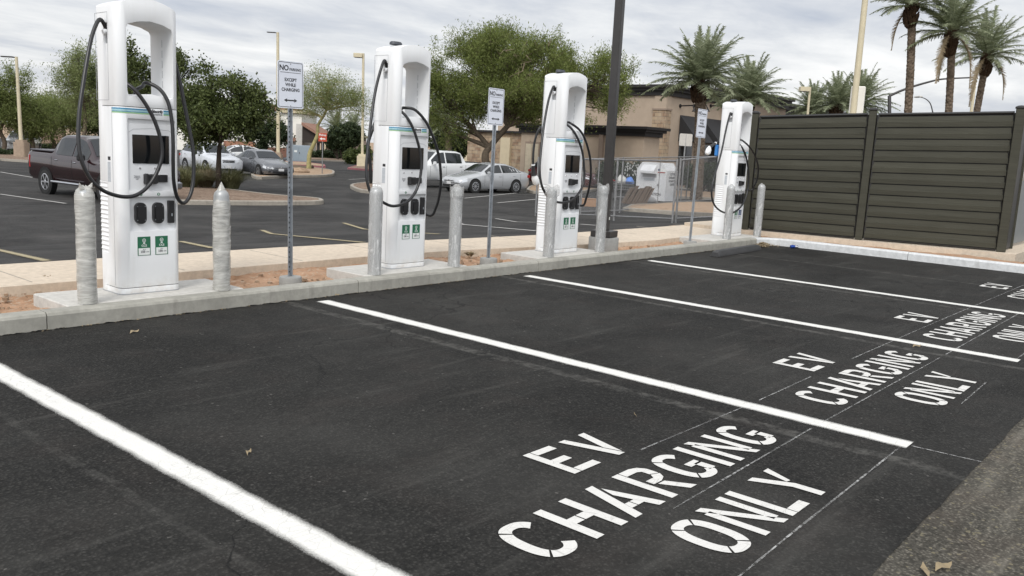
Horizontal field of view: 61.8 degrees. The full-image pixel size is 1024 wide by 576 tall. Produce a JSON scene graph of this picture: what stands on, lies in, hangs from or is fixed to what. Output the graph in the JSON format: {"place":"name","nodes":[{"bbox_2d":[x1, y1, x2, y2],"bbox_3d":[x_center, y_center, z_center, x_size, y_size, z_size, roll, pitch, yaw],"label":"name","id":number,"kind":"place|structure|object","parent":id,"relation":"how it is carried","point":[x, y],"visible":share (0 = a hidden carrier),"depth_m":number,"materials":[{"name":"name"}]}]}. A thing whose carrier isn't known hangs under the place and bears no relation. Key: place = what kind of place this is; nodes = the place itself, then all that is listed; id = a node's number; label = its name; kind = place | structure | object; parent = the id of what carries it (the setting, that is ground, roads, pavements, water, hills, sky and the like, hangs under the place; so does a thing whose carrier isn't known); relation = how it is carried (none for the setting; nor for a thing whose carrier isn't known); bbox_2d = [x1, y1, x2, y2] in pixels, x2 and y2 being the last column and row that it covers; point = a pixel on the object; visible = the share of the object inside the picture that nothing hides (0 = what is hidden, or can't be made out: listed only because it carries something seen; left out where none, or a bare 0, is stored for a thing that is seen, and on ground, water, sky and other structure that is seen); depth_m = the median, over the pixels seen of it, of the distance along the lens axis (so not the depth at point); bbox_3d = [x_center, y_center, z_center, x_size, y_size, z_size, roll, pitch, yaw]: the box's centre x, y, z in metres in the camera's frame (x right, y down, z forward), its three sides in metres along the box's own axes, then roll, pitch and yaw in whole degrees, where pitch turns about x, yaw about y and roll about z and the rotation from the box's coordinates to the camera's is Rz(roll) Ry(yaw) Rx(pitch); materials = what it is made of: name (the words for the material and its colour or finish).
{"place":"outdoors","nodes":[
{"label":"outdoors","id":0,"kind":"place"},
{"bbox_2d":[0,125,429,150],"bbox_3d":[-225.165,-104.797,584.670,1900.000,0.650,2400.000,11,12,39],"label":"ground","id":1,"kind":"structure","parent":0,"point":[371,144],"depth_m":280.28,"materials":[{"name":"beige soil"}]},
{"bbox_2d":[0,237,756,335],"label":"kerb","id":2,"kind":"structure","parent":1,"relation":"on","point":[40,319],"depth_m":8.39,"materials":[{"name":"concrete"}]},
{"bbox_2d":[33,234,760,307],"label":"charger pads","id":3,"kind":"object","parent":1,"relation":"on","point":[57,299],"visible":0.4,"depth_m":9.25,"materials":[{"name":"concrete"}]},
{"bbox_2d":[74,183,97,304],"bbox_3d":[-3.460,-0.361,6.946,0.157,0.986,0.155,8,11,30],"label":"bollard","id":4,"kind":"object","parent":3,"relation":"on","point":[85,243],"visible":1,"depth_m":6.90,"materials":[{"name":"plastic"}]},
{"bbox_2d":[76,0,195,294],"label":"charging station","id":5,"kind":"object","parent":3,"relation":"on","point":[140,197],"visible":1,"depth_m":7.41,"materials":[{"name":"grey plastic"}]},
{"bbox_2d":[212,182,230,290],"bbox_3d":[-2.670,-0.475,7.866,0.171,0.996,0.177,-3,11,-33],"label":"bollard","id":6,"kind":"object","parent":3,"relation":"on","point":[221,230],"visible":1,"depth_m":7.81,"materials":[{"name":"plastic"}]},
{"bbox_2d":[368,187,382,274],"bbox_3d":[-1.479,-0.630,9.257,0.154,0.978,0.153,4,9,9],"label":"bollard","id":7,"kind":"object","parent":3,"relation":"on","point":[375,222],"visible":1,"depth_m":9.21,"materials":[{"name":"grey plastic"}]},
{"bbox_2d":[365,41,441,268],"bbox_3d":[-1.351,-1.500,9.729,0.624,2.552,1.222,11,12,39],"label":"charging station","id":8,"kind":"object","parent":3,"relation":"on","point":[400,153],"visible":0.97,"depth_m":9.73,"materials":[{"name":"grey plastic"}]},
{"bbox_2d":[448,184,462,266],"bbox_3d":[-0.673,-0.745,10.197,0.200,0.986,0.170,9,11,33],"label":"bollard","id":9,"kind":"object","parent":3,"relation":"on","point":[455,220],"visible":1,"depth_m":10.15,"materials":[{"name":"grey plastic"}]},
{"bbox_2d":[543,185,558,257],"bbox_3d":[0.519,-0.909,11.587,0.204,0.985,0.170,3,9,1],"label":"bollard","id":10,"kind":"object","parent":3,"relation":"on","point":[550,219],"visible":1,"depth_m":11.54,"materials":[{"name":"grey plastic"}]},
{"bbox_2d":[531,69,591,252],"bbox_3d":[0.609,-1.773,12.030,0.641,2.552,1.303,11,12,39],"label":"charging station","id":11,"kind":"object","parent":3,"relation":"on","point":[561,157],"visible":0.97,"depth_m":12.04,"materials":[{"name":"grey plastic"}]},
{"bbox_2d":[595,186,607,251],"bbox_3d":[1.311,-1.028,12.508,0.182,1.006,0.186,8,11,27],"label":"bollard","id":12,"kind":"object","parent":3,"relation":"on","point":[600,238],"visible":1,"depth_m":12.46,"materials":[{"name":"grey plastic"}]},
{"bbox_2d":[722,184,734,239],"bbox_3d":[3.956,-1.393,15.591,0.153,1.008,0.153,4,10,8],"label":"bollard","id":13,"kind":"object","parent":3,"relation":"on","point":[727,229],"visible":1,"depth_m":15.54,"materials":[{"name":"grey plastic"}]},
{"bbox_2d":[705,99,758,236],"bbox_3d":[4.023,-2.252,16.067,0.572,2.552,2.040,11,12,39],"label":"charging station","id":14,"kind":"object","parent":3,"relation":"on","point":[732,148],"visible":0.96,"depth_m":16.11,"materials":[{"name":"grey plastic"}]},
{"bbox_2d":[753,184,764,235],"bbox_3d":[4.800,-1.521,16.588,0.153,1.028,0.153,3,10,1],"label":"bollard","id":15,"kind":"object","parent":3,"relation":"on","point":[759,209],"visible":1,"depth_m":16.54,"materials":[{"name":"grey plastic"}]},
{"bbox_2d":[684,221,1023,261],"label":"enclosure slab","id":16,"kind":"structure","parent":1,"relation":"on","point":[1015,252],"depth_m":15.99,"materials":[{"name":"concrete"}]},
{"bbox_2d":[848,86,865,112],"bbox_3d":[8.452,-3.209,21.360,0.330,3.550,0.330,7,10,22],"label":"pedestal","id":17,"kind":"object","parent":16,"relation":"on","point":[861,99],"visible":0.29,"depth_m":20.95,"materials":[{"name":"white paint"}]},
{"bbox_2d":[850,0,867,112],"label":"lamp post","id":18,"kind":"object","parent":16,"relation":"on","point":[858,64],"visible":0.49,"depth_m":20.33,"materials":[{"name":"beige metal"}]},
{"bbox_2d":[741,105,1023,251],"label":"slatted fence","id":19,"kind":"object","parent":16,"relation":"on","point":[948,179],"visible":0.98,"depth_m":15.93,"materials":[{"name":"wood"}]},
{"bbox_2d":[1013,173,1023,243],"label":"metal gate","id":20,"kind":"structure","parent":16,"relation":"on","point":[1019,233],"depth_m":16.72,"materials":[{"name":"silver metal"}]},
{"bbox_2d":[1013,177,1023,243],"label":"door leaf","id":21,"kind":"structure","parent":20,"relation":"in","point":[1019,229],"depth_m":16.72,"materials":[{"name":"grey metal"}]},
{"bbox_2d":[751,237,1023,273],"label":"white kerb","id":22,"kind":"structure","parent":1,"relation":"on","point":[947,260],"depth_m":15.07,"materials":[{"name":"white concrete"}]},
{"bbox_2d":[178,186,318,199],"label":"planted island","id":23,"kind":"structure","parent":0,"point":[203,193],"depth_m":29.39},
{"bbox_2d":[179,166,220,186],"bbox_3d":[-12.257,-4.213,32.432,2.748,0.848,2.648,11,12,39],"label":"grass clump","id":24,"kind":"object","parent":23,"relation":"on","point":[185,178],"visible":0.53,"depth_m":32.14,"materials":[{"name":"green plant"}]},
{"bbox_2d":[188,167,215,186],"bbox_3d":[-12.026,-4.344,33.510,2.358,0.785,2.338,11,12,39],"label":"grass clump","id":25,"kind":"object","parent":23,"relation":"on","point":[207,182],"visible":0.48,"depth_m":33.30,"materials":[{"name":"plant"}]},
{"bbox_2d":[176,50,281,188],"bbox_3d":[-11.069,-6.253,32.478,4.013,5.362,3.588,-4,12,-38],"label":"shade tree","id":26,"kind":"object","parent":23,"relation":"on","point":[214,116],"visible":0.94,"depth_m":31.95,"materials":[{"name":"green plant"}]},
{"bbox_2d":[202,166,257,188],"bbox_3d":[-10.986,-4.323,33.423,2.724,0.877,2.862,11,12,39],"label":"grass clump","id":27,"kind":"object","parent":23,"relation":"on","point":[230,180],"visible":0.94,"depth_m":33.14,"materials":[{"name":"green plant"}]},
{"bbox_2d":[177,104,327,151],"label":"white building","id":28,"kind":"structure","parent":0,"point":[304,132],"depth_m":102.47,"materials":[{"name":"paint"}]},
{"bbox_2d":[254,167,331,175],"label":"log island","id":29,"kind":"structure","parent":0,"point":[315,171],"depth_m":52.47,"materials":[{"name":"beige concrete"}]},
{"bbox_2d":[275,59,372,168],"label":"palo verde tree","id":30,"kind":"object","parent":29,"relation":"on","point":[327,97],"visible":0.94,"depth_m":57.83,"materials":[{"name":"green plant"}]},
{"bbox_2d":[0,242,682,312],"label":"planter soil","id":31,"kind":"structure","parent":0,"point":[14,303],"depth_m":9.37,"materials":[{"name":"brown soil"}]},
{"bbox_2d":[277,60,302,284],"bbox_3d":[-2.235,-1.115,8.656,0.228,2.293,0.256,3,9,0],"label":"parking sign","id":32,"kind":"object","parent":31,"relation":"on","point":[290,85],"visible":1,"depth_m":8.58,"materials":[{"name":"metal"}]},
{"bbox_2d":[0,244,667,309],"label":"loose soil clods","id":33,"kind":"object","parent":31,"relation":"on","point":[256,281],"visible":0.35,"depth_m":9.18,"materials":[{"name":"brown soil"}]},
{"bbox_2d":[480,88,504,264],"bbox_3d":[-0.252,-1.391,10.982,0.228,2.290,0.230,2,9,-4],"label":"parking sign","id":34,"kind":"object","parent":31,"relation":"on","point":[495,106],"visible":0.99,"depth_m":10.92,"materials":[{"name":"metal"}]},
{"bbox_2d":[588,0,624,251],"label":"lamp post","id":35,"kind":"object","parent":31,"relation":"on","point":[611,240],"visible":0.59,"depth_m":13.14,"materials":[{"name":"metal"}]},
{"bbox_2d":[683,109,707,243],"bbox_3d":[3.162,-1.856,14.681,0.227,2.382,0.305,11,11,42],"label":"parking sign","id":36,"kind":"object","parent":31,"relation":"on","point":[701,124],"visible":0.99,"depth_m":14.63,"materials":[{"name":"metal"}]},
{"bbox_2d":[0,225,710,296],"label":"sidewalk","id":37,"kind":"structure","parent":0,"point":[196,265],"depth_m":10.42,"materials":[{"name":"concrete"}]},
{"bbox_2d":[0,138,714,263],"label":"parking lot","id":38,"kind":"structure","parent":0,"point":[35,227],"depth_m":24.09,"materials":[{"name":"grey asphalt"}]},
{"bbox_2d":[0,150,27,159],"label":"bed","id":39,"kind":"object","parent":38,"relation":"on","point":[11,156],"visible":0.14,"depth_m":52.29,"materials":[{"name":"beige concrete"}]},
{"bbox_2d":[0,56,29,156],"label":"lamp post","id":40,"kind":"object","parent":39,"relation":"on","point":[21,147],"visible":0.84,"depth_m":53.54,"materials":[{"name":"beige metal"}]},
{"bbox_2d":[0,58,49,149],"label":"palo verde tree","id":41,"kind":"object","parent":39,"relation":"on","point":[8,103],"visible":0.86,"depth_m":59.74,"materials":[{"name":"green plant"}]},
{"bbox_2d":[5,93,67,150],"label":"palo verde tree","id":42,"kind":"object","parent":39,"relation":"on","point":[47,121],"visible":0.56,"depth_m":61.38,"materials":[{"name":"green plant"}]},
{"bbox_2d":[24,86,92,137],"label":"palo verde tree","id":43,"kind":"object","parent":39,"relation":"on","point":[47,95],"visible":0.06,"depth_m":72.76,"materials":[{"name":"green plant"}]},
{"bbox_2d":[33,91,94,148],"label":"palo verde tree","id":44,"kind":"object","parent":39,"relation":"on","point":[66,115],"visible":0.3,"depth_m":65.07,"materials":[{"name":"green plant"}]},
{"bbox_2d":[62,97,98,135],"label":"shade tree","id":45,"kind":"object","parent":39,"relation":"on","point":[94,130],"visible":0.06,"depth_m":68.74,"materials":[{"name":"green plant"}]},
{"bbox_2d":[38,35,127,134],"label":"palo verde tree","id":46,"kind":"object","parent":39,"relation":"on","point":[75,62],"visible":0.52,"depth_m":60.63,"materials":[{"name":"green plant"}]},
{"bbox_2d":[1,131,41,149],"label":"suv car","id":47,"kind":"object","parent":38,"relation":"on","point":[10,140],"visible":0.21,"depth_m":62.78,"materials":[{"name":"white paint"}]},
{"bbox_2d":[28,135,181,201],"bbox_3d":[-13.123,-3.862,27.427,6.090,1.999,2.534,10,11,36],"label":"pickup truck","id":48,"kind":"object","parent":38,"relation":"on","point":[50,170],"visible":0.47,"depth_m":26.94,"materials":[{"name":"red paint"}]},
{"bbox_2d":[76,30,205,119],"bbox_3d":[-15.483,-7.594,36.437,5.706,6.554,3.585,5,9,10],"label":"shade tree","id":49,"kind":"object","parent":38,"relation":"on","point":[136,67],"visible":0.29,"depth_m":35.85,"materials":[{"name":"green plant"}]},
{"bbox_2d":[92,187,323,204],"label":"planted island kerb","id":50,"kind":"structure","parent":38,"relation":"on","point":[320,201],"depth_m":27.85,"materials":[{"name":"concrete"}]},
{"bbox_2d":[179,144,242,174],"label":"suv car","id":51,"kind":"object","parent":38,"relation":"on","point":[228,160],"visible":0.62,"depth_m":46.70,"materials":[{"name":"silver metal"}]},
{"bbox_2d":[235,149,293,174],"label":"sedan car","id":52,"kind":"object","parent":38,"relation":"on","point":[259,161],"visible":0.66,"depth_m":46.79,"materials":[{"name":"grey paint"}]},
{"bbox_2d":[250,115,296,150],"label":"dark tree","id":53,"kind":"object","parent":38,"relation":"on","point":[264,141],"visible":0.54,"depth_m":79.20,"materials":[{"name":"green plant"}]},
{"bbox_2d":[251,167,334,179],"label":"log island kerb","id":54,"kind":"structure","parent":38,"relation":"on","point":[294,176],"depth_m":47.85,"materials":[{"name":"concrete"}]},
{"bbox_2d":[286,145,309,161],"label":"utility cabinet","id":55,"kind":"object","parent":38,"relation":"on","point":[300,152],"visible":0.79,"depth_m":78.41,"materials":[{"name":"grey metal"}]},
{"bbox_2d":[293,161,325,167],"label":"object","id":56,"kind":"structure","parent":38,"relation":"on","point":[324,166],"depth_m":67.13,"materials":[{"name":"beige soil"}]},
{"bbox_2d":[267,32,282,159],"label":"lamp post","id":57,"kind":"object","parent":56,"relation":"on","point":[279,153],"visible":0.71,"depth_m":75.28,"materials":[{"name":"beige metal"}]},
{"bbox_2d":[311,157,372,161],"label":"hedge bed","id":58,"kind":"object","parent":38,"relation":"on","point":[329,158],"visible":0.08,"depth_m":91.14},
{"bbox_2d":[311,149,342,157],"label":"clipped hedge","id":59,"kind":"object","parent":58,"relation":"on","point":[326,153],"visible":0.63,"depth_m":95.18,"materials":[{"name":"green plant"}]},
{"bbox_2d":[323,121,366,159],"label":"shrub","id":60,"kind":"object","parent":58,"relation":"on","point":[344,138],"visible":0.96,"depth_m":90.83,"materials":[{"name":"green plant"}]},
{"bbox_2d":[342,145,372,163],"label":"round shrub","id":61,"kind":"object","parent":38,"relation":"on","point":[349,155],"visible":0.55,"depth_m":81.38,"materials":[{"name":"green plant"}]},
{"bbox_2d":[350,164,372,168],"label":"pole bed","id":62,"kind":"object","parent":38,"relation":"on","point":[362,167],"visible":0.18,"depth_m":67.98,"materials":[{"name":"beige soil"}]},
{"bbox_2d":[353,53,365,165],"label":"lamp post","id":63,"kind":"object","parent":62,"relation":"on","point":[361,159],"visible":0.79,"depth_m":71.39,"materials":[{"name":"beige metal"}]},
{"bbox_2d":[428,106,467,158],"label":"dark shrub","id":64,"kind":"object","parent":38,"relation":"on","point":[462,152],"visible":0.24,"depth_m":86.82,"materials":[{"name":"green plant"}]},
{"bbox_2d":[427,150,481,179],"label":"pickup truck","id":65,"kind":"object","parent":38,"relation":"on","point":[452,162],"visible":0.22,"depth_m":45.13,"materials":[{"name":"white paint"}]},
{"bbox_2d":[442,162,529,192],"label":"sedan car","id":66,"kind":"object","parent":38,"relation":"on","point":[474,178],"visible":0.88,"depth_m":42.51,"materials":[{"name":"silver metal"}]},
{"bbox_2d":[418,14,647,162],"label":"mesquite tree","id":67,"kind":"object","parent":38,"relation":"on","point":[514,76],"visible":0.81,"depth_m":49.72,"materials":[{"name":"green plant"}]},
{"bbox_2d":[579,158,622,213],"bbox_3d":[3.350,-3.811,31.810,0.060,2.132,2.577,11,12,40],"label":"chain link fence","id":68,"kind":"object","parent":38,"relation":"on","point":[581,197],"visible":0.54,"depth_m":31.35,"materials":[{"name":"metal"}]},
{"bbox_2d":[535,157,677,222],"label":"chain link gate","id":69,"kind":"structure","parent":38,"relation":"on","point":[616,189],"depth_m":24.55,"materials":[{"name":"metal"}]},
{"bbox_2d":[595,161,642,192],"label":"flowering shrub","id":70,"kind":"object","parent":38,"relation":"on","point":[614,173],"visible":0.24,"depth_m":49.52,"materials":[{"name":"green plant"}]},
{"bbox_2d":[467,84,828,184],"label":"restaurant building","id":71,"kind":"structure","parent":38,"relation":"on","point":[653,126],"depth_m":62.60,"materials":[{"name":"beige paint"}]},
{"bbox_2d":[524,141,540,172],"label":"service door","id":72,"kind":"structure","parent":71,"relation":"in","point":[528,145],"depth_m":60.85,"materials":[{"name":"beige paint"}]},
{"bbox_2d":[677,144,692,184],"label":"shop window","id":73,"kind":"structure","parent":71,"relation":"in","point":[688,152],"depth_m":64.35,"materials":[{"name":"grey glass"}]},
{"bbox_2d":[619,156,689,212],"bbox_3d":[6.504,-4.740,37.850,0.058,2.352,11.323,7,10,23],"label":"chain link fence","id":74,"kind":"object","parent":38,"relation":"on","point":[659,173],"visible":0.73,"depth_m":36.51,"materials":[{"name":"metal"}]},
{"bbox_2d":[636,162,677,200],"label":"donation box","id":75,"kind":"object","parent":38,"relation":"on","point":[654,172],"visible":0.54,"depth_m":42.29,"materials":[{"name":"white paint"}]},
{"bbox_2d":[623,201,712,216],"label":"gate island kerb","id":76,"kind":"structure","parent":38,"relation":"on","point":[642,210],"depth_m":33.52,"materials":[{"name":"concrete"}]},
{"bbox_2d":[679,133,692,199],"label":"traffic sign","id":77,"kind":"object","parent":38,"relation":"on","point":[685,140],"visible":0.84,"depth_m":42.52,"materials":[{"name":"metal"}]},
{"bbox_2d":[675,156,716,222],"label":"chain link gate","id":78,"kind":"structure","parent":38,"relation":"on","point":[679,182],"depth_m":23.41,"materials":[{"name":"metal"}]},
{"bbox_2d":[641,23,758,199],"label":"date palm","id":79,"kind":"object","parent":38,"relation":"on","point":[702,73],"visible":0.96,"depth_m":44.47,"materials":[{"name":"green plant"}]},
{"bbox_2d":[685,156,715,200],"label":"chain link fence","id":80,"kind":"object","parent":38,"relation":"on","point":[699,178],"visible":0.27,"depth_m":44.13,"materials":[{"name":"metal"}]},
{"bbox_2d":[782,79,842,114],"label":"date palm","id":81,"kind":"object","parent":38,"relation":"on","point":[805,99],"visible":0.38,"depth_m":70.65,"materials":[{"name":"green plant"}]},
{"bbox_2d":[806,71,873,113],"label":"date palm","id":82,"kind":"object","parent":38,"relation":"on","point":[838,99],"visible":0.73,"depth_m":66.58,"materials":[{"name":"green plant"}]},
{"bbox_2d":[830,62,900,114],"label":"date palm","id":83,"kind":"object","parent":38,"relation":"on","point":[866,81],"visible":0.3,"depth_m":68.01,"materials":[{"name":"green plant"}]},
{"bbox_2d":[869,0,960,112],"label":"date palm","id":84,"kind":"object","parent":38,"relation":"on","point":[909,15],"visible":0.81,"depth_m":34.77,"materials":[{"name":"green plant"}]},
{"bbox_2d":[900,0,1007,111],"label":"date palm","id":85,"kind":"object","parent":38,"relation":"on","point":[955,22],"visible":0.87,"depth_m":34.49,"materials":[{"name":"green plant"}]},
{"bbox_2d":[931,5,1023,111],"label":"date palm","id":86,"kind":"object","parent":38,"relation":"on","point":[986,64],"visible":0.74,"depth_m":39.54,"materials":[{"name":"green plant"}]},
{"bbox_2d":[0,245,1023,575],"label":"charging bay asphalt","id":87,"kind":"structure","parent":0,"point":[402,447],"depth_m":5.02,"materials":[{"name":"black asphalt"}]},
{"bbox_2d":[0,364,405,575],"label":"parking stripe","id":88,"kind":"object","parent":87,"relation":"on","point":[336,553],"visible":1,"depth_m":3.83,"materials":[{"name":"white paint"}]},
{"bbox_2d":[2,250,712,335],"bbox_3d":[-0.833,-0.058,9.840,0.001,0.013,16.349,11,12,39],"label":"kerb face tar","id":89,"kind":"object","parent":87,"relation":"on","point":[283,301],"visible":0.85,"depth_m":8.00,"materials":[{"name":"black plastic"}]},
{"bbox_2d":[318,300,912,446],"bbox_3d":[0.216,0.515,6.658,5.460,0.001,0.183,11,12,39],"label":"parking stripe","id":90,"kind":"object","parent":87,"relation":"on","point":[828,425],"visible":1,"depth_m":6.01,"materials":[{"name":"white paint"}]},
{"bbox_2d":[498,426,824,556],"bbox_3d":[0.729,0.937,4.222,1.310,0.001,2.170,11,12,39],"label":"pavement lettering","id":91,"kind":"object","parent":87,"relation":"on","point":[568,547],"visible":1,"depth_m":3.95,"materials":[{"name":"white paint"}]},
{"bbox_2d":[710,244,760,256],"bbox_3d":[3.861,-0.648,14.672,0.150,0.095,1.860,10,11,36],"label":"wheel stop","id":92,"kind":"object","parent":87,"relation":"on","point":[733,250],"visible":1,"depth_m":14.46,"materials":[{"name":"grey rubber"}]},
{"bbox_2d":[526,275,1019,361],"bbox_3d":[2.261,0.233,9.044,5.460,0.001,0.183,11,12,39],"label":"parking stripe","id":93,"kind":"object","parent":87,"relation":"on","point":[848,331],"visible":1,"depth_m":8.56,"materials":[{"name":"white paint"}]},
{"bbox_2d":[642,285,1023,575],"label":"chalk snap lines","id":94,"kind":"object","parent":87,"relation":"on","point":[788,535],"visible":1,"depth_m":4.71,"materials":[{"name":"grey paint"}]},
{"bbox_2d":[649,260,1023,313],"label":"parking stripe","id":95,"kind":"object","parent":87,"relation":"on","point":[844,288],"visible":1,"depth_m":11.09,"materials":[{"name":"white paint"}]},
{"bbox_2d":[773,351,975,404],"bbox_3d":[2.736,0.660,6.564,1.310,0.001,2.170,11,12,39],"label":"pavement lettering","id":96,"kind":"object","parent":87,"relation":"on","point":[861,385],"visible":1,"depth_m":6.36,"materials":[{"name":"white paint"}]},
{"bbox_2d":[894,312,1023,341],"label":"pavement lettering","id":97,"kind":"object","parent":87,"relation":"on","point":[952,323],"visible":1,"depth_m":8.83,"materials":[{"name":"white paint"}]},
{"bbox_2d":[0,0,1023,142],"label":"sky","id":98,"kind":"structure","parent":0,"point":[806,39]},
{"bbox_2d":[621,186,653,203],"bbox_3d":[5.849,-4.346,39.776,1.410,0.850,0.800,3,9,0],"label":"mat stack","id":99,"kind":"object","parent":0,"point":[636,196],"visible":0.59,"depth_m":39.41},
{"bbox_2d":[629,202,713,212],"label":"gravel bed","id":100,"kind":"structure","parent":0,"point":[665,205],"depth_m":35.38,"materials":[{"name":"beige gravel"}]},
{"bbox_2d":[676,190,714,196],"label":"island","id":101,"kind":"structure","parent":0,"point":[704,195],"depth_m":49.93,"materials":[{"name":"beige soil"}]},
{"bbox_2d":[680,161,715,191],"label":"dark shrub","id":102,"kind":"object","parent":101,"relation":"on","point":[705,176],"visible":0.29,"depth_m":54.52,"materials":[{"name":"green plant"}]},
{"bbox_2d":[706,52,792,114],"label":"date palm","id":103,"kind":"object","parent":101,"relation":"on","point":[752,94],"visible":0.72,"depth_m":54.22,"materials":[{"name":"green plant"}]},
{"bbox_2d":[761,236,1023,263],"bbox_3d":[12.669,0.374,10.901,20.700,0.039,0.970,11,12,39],"label":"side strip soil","id":104,"kind":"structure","parent":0,"point":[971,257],"depth_m":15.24,"materials":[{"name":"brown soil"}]},
{"bbox_2d":[872,417,1023,575],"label":"old drive asphalt","id":105,"kind":"structure","parent":0,"point":[972,524],"depth_m":3.83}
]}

